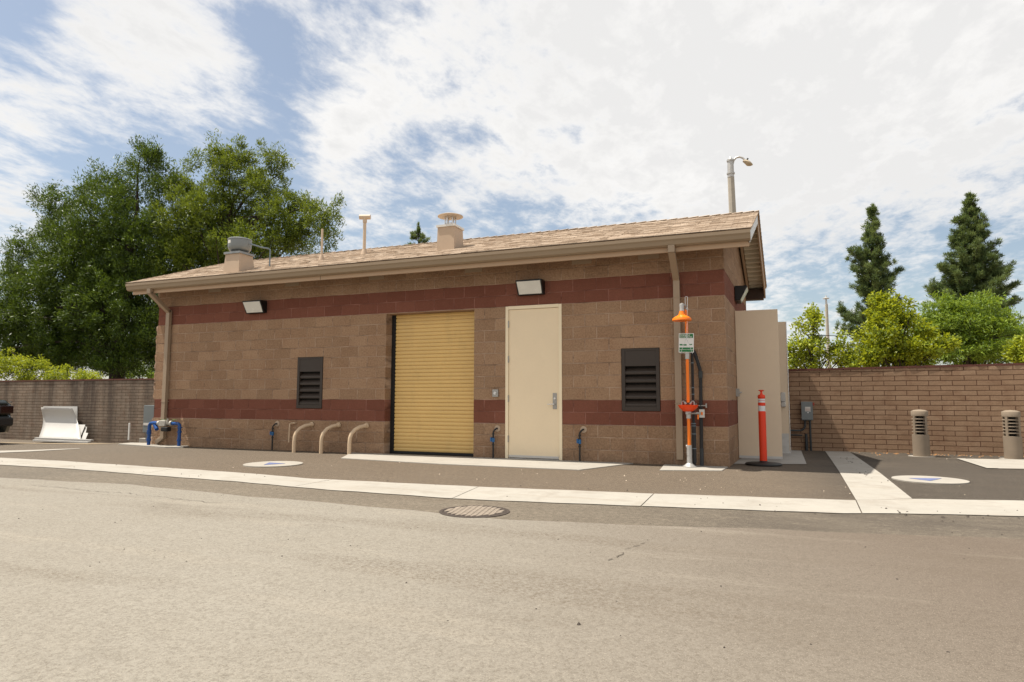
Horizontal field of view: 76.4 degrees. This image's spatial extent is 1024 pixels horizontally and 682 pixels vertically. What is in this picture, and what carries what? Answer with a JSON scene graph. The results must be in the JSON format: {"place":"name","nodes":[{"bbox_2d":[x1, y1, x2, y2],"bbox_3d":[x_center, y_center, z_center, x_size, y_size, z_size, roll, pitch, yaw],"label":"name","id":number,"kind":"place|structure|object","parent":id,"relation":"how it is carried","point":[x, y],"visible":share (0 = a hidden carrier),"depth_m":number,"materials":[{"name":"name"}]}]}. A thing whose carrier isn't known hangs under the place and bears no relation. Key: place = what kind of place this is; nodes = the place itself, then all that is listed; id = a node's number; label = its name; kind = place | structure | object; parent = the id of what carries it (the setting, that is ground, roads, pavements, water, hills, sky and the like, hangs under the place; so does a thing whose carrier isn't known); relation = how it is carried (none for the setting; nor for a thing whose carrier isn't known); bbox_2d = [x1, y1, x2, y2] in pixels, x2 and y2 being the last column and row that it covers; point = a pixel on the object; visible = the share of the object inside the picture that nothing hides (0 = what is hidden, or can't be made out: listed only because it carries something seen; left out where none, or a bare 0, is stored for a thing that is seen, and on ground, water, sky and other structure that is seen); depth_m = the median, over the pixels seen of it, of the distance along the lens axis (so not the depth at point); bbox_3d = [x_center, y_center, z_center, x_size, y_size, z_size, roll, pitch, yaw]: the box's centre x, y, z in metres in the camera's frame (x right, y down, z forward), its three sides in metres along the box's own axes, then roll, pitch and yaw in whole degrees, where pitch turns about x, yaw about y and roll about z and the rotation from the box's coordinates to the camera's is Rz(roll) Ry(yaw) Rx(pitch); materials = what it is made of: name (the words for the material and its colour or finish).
{"place":"outdoors","nodes":[
{"label":"outdoors","id":0,"kind":"place"},
{"bbox_2d":[0,448,79,452],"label":"concrete path","id":1,"kind":"structure","parent":0,"point":[31,450],"depth_m":12.69,"materials":[{"name":"grey concrete"}]},
{"bbox_2d":[0,442,109,443],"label":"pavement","id":2,"kind":"structure","parent":0,"point":[57,443],"depth_m":14.96,"materials":[{"name":"grey concrete"}]},
{"bbox_2d":[119,443,188,447],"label":"pavement","id":3,"kind":"structure","parent":0,"point":[152,445],"depth_m":13.87,"materials":[{"name":"concrete"}]},
{"bbox_2d":[146,419,181,445],"bbox_3d":[-7.438,1.949,13.887,0.970,0.580,0.136,-2,-6,21],"label":"backflow preventer","id":4,"kind":"object","parent":3,"relation":"on","point":[162,422],"visible":0.98,"depth_m":13.84,"materials":[{"name":"blue metal"}]},
{"bbox_2d":[341,452,632,469],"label":"pavement","id":5,"kind":"structure","parent":0,"point":[512,463],"depth_m":10.54,"materials":[{"name":"concrete"}]},
{"bbox_2d":[0,478,1023,681],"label":"road","id":6,"kind":"structure","parent":0,"point":[140,599],"depth_m":3.34,"materials":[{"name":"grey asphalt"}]},
{"bbox_2d":[439,505,509,517],"bbox_3d":[-0.340,1.542,5.901,0.640,0.009,0.640,-2,-6,21],"label":"manhole cover","id":7,"kind":"object","parent":6,"relation":"on","point":[475,511],"visible":1,"depth_m":5.85,"materials":[{"name":"metal"}]},
{"bbox_2d":[0,439,1023,511],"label":"pavement","id":8,"kind":"structure","parent":0,"point":[817,475],"depth_m":9.12,"materials":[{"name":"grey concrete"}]},
{"bbox_2d":[0,400,13,432],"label":"parked car","id":9,"kind":"object","parent":8,"relation":"on","point":[6,412],"visible":1,"depth_m":14.60,"materials":[{"name":"paint"}]},
{"bbox_2d":[39,407,80,438],"bbox_3d":[-15.389,2.803,22.214,2.845,1.053,0.561,-2,-6,21],"label":"plastic sheet","id":10,"kind":"object","parent":8,"relation":"on","point":[60,422],"visible":0.99,"depth_m":22.46,"materials":[{"name":"white plastic"}]},
{"bbox_2d":[43,406,77,420],"bbox_3d":[-15.796,2.855,22.732,2.039,1.142,0.132,-2,-6,21],"label":"flat panel","id":11,"kind":"object","parent":8,"relation":"on","point":[75,409],"visible":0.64,"depth_m":22.66,"materials":[{"name":"white plastic"}]},
{"bbox_2d":[32,439,90,442],"bbox_3d":[-14.725,3.277,21.231,2.655,0.060,0.100,-2,-6,21],"label":"white rail","id":12,"kind":"object","parent":8,"relation":"on","point":[63,441],"visible":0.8,"depth_m":21.16,"materials":[{"name":"white plastic"}]},
{"bbox_2d":[34,437,93,440],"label":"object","id":13,"kind":"object","parent":8,"relation":"on","point":[63,439],"visible":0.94,"depth_m":21.54,"materials":[{"name":"white plastic"}]},
{"bbox_2d":[79,425,84,434],"bbox_3d":[-15.264,3.106,22.225,1.915,0.506,0.340,-2,-6,21],"label":"board","id":14,"kind":"object","parent":8,"relation":"on","point":[81,427],"visible":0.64,"depth_m":22.05,"materials":[{"name":"white plastic"}]},
{"bbox_2d":[128,423,130,439],"bbox_3d":[-9.532,2.253,16.194,0.040,0.420,0.030,-2,-6,21],"label":"marker stake","id":15,"kind":"object","parent":8,"relation":"on","point":[129,424],"visible":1,"depth_m":16.18,"materials":[{"name":"white plastic"}]},
{"bbox_2d":[139,405,153,441],"bbox_3d":[-8.886,2.156,16.452,0.900,1.060,0.535,-2,-6,21],"label":"utility cabinet","id":16,"kind":"object","parent":8,"relation":"on","point":[148,414],"visible":0.17,"depth_m":16.29,"materials":[{"name":"metal"}]},
{"bbox_2d":[243,461,302,467],"bbox_3d":[-3.718,1.933,10.135,0.880,0.052,0.880,-2,-6,21],"label":"utility cover","id":17,"kind":"object","parent":8,"relation":"on","point":[274,464],"visible":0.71,"depth_m":10.01,"materials":[{"name":"paint"}]},
{"bbox_2d":[125,210,790,466],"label":"utility building","id":18,"kind":"structure","parent":8,"relation":"on","point":[562,344],"depth_m":11.70,"materials":[{"name":"brick"}]},
{"bbox_2d":[508,308,558,458],"bbox_3d":[0.356,0.713,11.112,0.922,2.552,0.112,-2,-6,21],"label":"door","id":19,"kind":"structure","parent":18,"relation":"in","point":[533,358],"depth_m":11.12,"materials":[{"name":"paint"}]},
{"bbox_2d":[735,309,782,458],"bbox_3d":[4.292,0.740,11.332,0.700,2.577,0.049,-2,-6,21],"label":"open door","id":20,"kind":"structure","parent":18,"relation":"in","point":[757,341],"depth_m":11.32,"materials":[{"name":"paint"}]},
{"bbox_2d":[778,322,790,452],"bbox_3d":[5.036,0.891,12.627,0.622,2.534,0.147,-2,-6,21],"label":"open door","id":21,"kind":"structure","parent":18,"relation":"in","point":[782,326],"depth_m":12.56,"materials":[{"name":"paint"}]},
{"bbox_2d":[0,465,1023,538],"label":"road edge","id":22,"kind":"object","parent":8,"relation":"on","point":[995,526],"visible":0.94,"depth_m":5.85,"materials":[{"name":"grey concrete"}]},
{"bbox_2d":[745,390,781,465],"bbox_3d":[3.966,1.362,10.303,0.550,1.172,0.550,-2,-6,21],"label":"delineator post","id":23,"kind":"object","parent":8,"relation":"on","point":[763,461],"visible":1,"depth_m":10.25,"materials":[{"name":"orange plastic"}]},
{"bbox_2d":[908,409,935,456],"bbox_3d":[7.854,1.794,12.505,0.458,0.952,0.361,-2,-6,21],"label":"bollard light","id":24,"kind":"object","parent":8,"relation":"on","point":[920,441],"visible":0.97,"depth_m":12.41,"materials":[{"name":"concrete"}]},
{"bbox_2d":[891,475,969,484],"bbox_3d":[5.319,1.784,8.285,0.840,0.052,0.840,-2,-6,21],"label":"utility cover","id":25,"kind":"object","parent":8,"relation":"on","point":[931,480],"visible":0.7,"depth_m":8.17,"materials":[{"name":"paint"}]},
{"bbox_2d":[999,410,1023,459],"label":"bollard light","id":26,"kind":"object","parent":8,"relation":"on","point":[1012,442],"visible":0.94,"depth_m":11.89,"materials":[{"name":"concrete"}]},
{"bbox_2d":[0,458,1023,515],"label":"concrete path","id":27,"kind":"structure","parent":0,"point":[966,507],"depth_m":6.74,"materials":[{"name":"grey concrete"}]},
{"bbox_2d":[0,0,1023,380],"label":"sky","id":28,"kind":"structure","parent":0,"point":[508,117],"materials":[{"name":"white"}]},
{"bbox_2d":[660,464,727,470],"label":"pavement","id":29,"kind":"structure","parent":0,"point":[668,467],"depth_m":9.55,"materials":[{"name":"concrete"}]},
{"bbox_2d":[672,296,700,467],"bbox_3d":[2.808,0.629,9.877,0.979,2.568,0.432,3,-6,-32],"label":"emergency shower","id":30,"kind":"object","parent":29,"relation":"on","point":[686,341],"visible":1,"depth_m":9.85,"materials":[{"name":"metal"}]},
{"bbox_2d":[734,450,805,463],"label":"pavement","id":31,"kind":"structure","parent":0,"point":[794,457],"depth_m":11.37,"materials":[{"name":"grey concrete"}]},
{"bbox_2d":[826,451,911,499],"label":"concrete path","id":32,"kind":"structure","parent":0,"point":[868,486],"depth_m":8.30,"materials":[{"name":"grey concrete"}]},
{"bbox_2d":[846,459,1018,517],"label":"dry leaves","id":33,"kind":"object","parent":32,"relation":"on","point":[905,513],"visible":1,"depth_m":5.83,"materials":[{"name":"brown plant"}]},
{"bbox_2d":[957,458,995,467],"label":"pavement","id":34,"kind":"structure","parent":0,"point":[977,463],"depth_m":10.72,"materials":[{"name":"concrete"}]},
{"bbox_2d":[969,459,1023,468],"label":"pavement","id":35,"kind":"structure","parent":0,"point":[1009,463],"depth_m":10.98,"materials":[{"name":"concrete"}]},
{"bbox_3d":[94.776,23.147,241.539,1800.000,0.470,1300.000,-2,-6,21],"label":"ground","id":36,"kind":"structure","parent":0,"visible":0},
{"bbox_2d":[0,347,60,380],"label":"shrub","id":37,"kind":"object","parent":36,"relation":"on","point":[7,365],"visible":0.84,"depth_m":25.76,"materials":[{"name":"green plant"}]},
{"bbox_2d":[42,363,105,379],"bbox_3d":[-16.850,2.436,24.882,3.212,3.186,1.634,-2,-6,21],"label":"shrub","id":38,"kind":"object","parent":36,"relation":"on","point":[65,369],"visible":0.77,"depth_m":24.76,"materials":[{"name":"green plant"}]},
{"bbox_2d":[0,134,198,378],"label":"broadleaf tree","id":39,"kind":"object","parent":36,"relation":"on","point":[86,305],"visible":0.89,"depth_m":28.15,"materials":[{"name":"green plant"}]},
{"bbox_2d":[126,361,154,378],"bbox_3d":[-21.214,2.873,37.108,3.582,4.092,2.645,0,-5,0],"label":"shrub","id":40,"kind":"object","parent":36,"relation":"on","point":[147,376],"visible":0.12,"depth_m":36.69,"materials":[{"name":"green plant"}]},
{"bbox_2d":[139,128,346,276],"bbox_3d":[-11.314,-2.669,27.273,10.079,13.809,4.575,-2,-6,21],"label":"broadleaf tree","id":41,"kind":"object","parent":36,"relation":"on","point":[222,221],"visible":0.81,"depth_m":27.07,"materials":[{"name":"green plant"}]},
{"bbox_2d":[405,222,430,244],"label":"pine tree","id":42,"kind":"object","parent":36,"relation":"on","point":[419,235],"visible":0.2,"depth_m":72.42,"materials":[{"name":"green plant"}]},
{"bbox_2d":[0,363,1023,455],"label":"boundary wall","id":43,"kind":"structure","parent":36,"relation":"on","point":[862,409],"depth_m":13.79,"materials":[{"name":"brick"}]},
{"bbox_2d":[790,402,814,450],"bbox_3d":[6.120,1.858,14.188,0.900,1.065,0.158,-2,-6,21],"label":"electrical box","id":44,"kind":"object","parent":43,"relation":"attached to","point":[806,410],"visible":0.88,"depth_m":14.05,"materials":[{"name":"metal"}]},
{"bbox_2d":[801,402,812,419],"bbox_3d":[6.373,1.509,14.048,0.225,0.375,0.012,-2,-6,21],"label":"box door","id":45,"kind":"structure","parent":44,"relation":"in","point":[805,416],"depth_m":14.04,"materials":[{"name":"grey metal"}]},
{"bbox_2d":[727,156,752,212],"bbox_3d":[6.263,-1.268,17.597,0.687,7.747,0.260,-2,-6,21],"label":"street lamp","id":46,"kind":"object","parent":36,"relation":"on","point":[731,184],"visible":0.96,"depth_m":17.88,"materials":[{"name":"metal"}]},
{"bbox_2d":[786,302,853,368],"bbox_3d":[9.979,1.117,21.358,2.178,4.883,1.962,-4,-6,37],"label":"sapling","id":47,"kind":"object","parent":36,"relation":"on","point":[807,357],"visible":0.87,"depth_m":21.21,"materials":[{"name":"green plant"}]},
{"bbox_2d":[823,295,830,367],"bbox_3d":[17.798,0.963,36.577,0.340,7.139,0.331,-2,-6,21],"label":"lamp post","id":48,"kind":"object","parent":36,"relation":"on","point":[826,317],"visible":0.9,"depth_m":36.69,"materials":[{"name":"metal"}]},
{"bbox_2d":[833,349,861,367],"bbox_3d":[10.941,1.874,20.910,0.960,3.293,1.076,1,-5,-14],"label":"sapling","id":49,"kind":"object","parent":36,"relation":"on","point":[851,359],"visible":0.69,"depth_m":20.86,"materials":[{"name":"green plant"}]},
{"bbox_2d":[833,203,906,366],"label":"pine tree","id":50,"kind":"object","parent":36,"relation":"on","point":[877,273],"visible":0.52,"depth_m":48.36,"materials":[{"name":"green plant"}]},
{"bbox_2d":[846,287,963,366],"bbox_3d":[12.917,0.876,21.768,3.128,5.449,3.250,2,-6,-23],"label":"yellow tree","id":51,"kind":"object","parent":36,"relation":"on","point":[902,347],"visible":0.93,"depth_m":21.36,"materials":[{"name":"green plant"}]},
{"bbox_2d":[909,288,1023,364],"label":"feathery tree","id":52,"kind":"object","parent":36,"relation":"on","point":[979,327],"visible":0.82,"depth_m":23.95,"materials":[{"name":"green plant"}]},
{"bbox_2d":[921,190,1023,332],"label":"pine tree","id":53,"kind":"object","parent":36,"relation":"on","point":[972,268],"visible":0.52,"depth_m":45.66,"materials":[{"name":"green plant"}]},
{"bbox_2d":[999,319,1023,362],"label":"broadleaf tree","id":54,"kind":"object","parent":36,"relation":"on","point":[1021,320],"visible":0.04,"depth_m":33.82,"materials":[{"name":"green plant"}]},
{"bbox_2d":[1000,334,1023,362],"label":"yellow tree","id":55,"kind":"object","parent":36,"relation":"on","point":[1013,352],"visible":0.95,"depth_m":21.77,"materials":[{"name":"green plant"}]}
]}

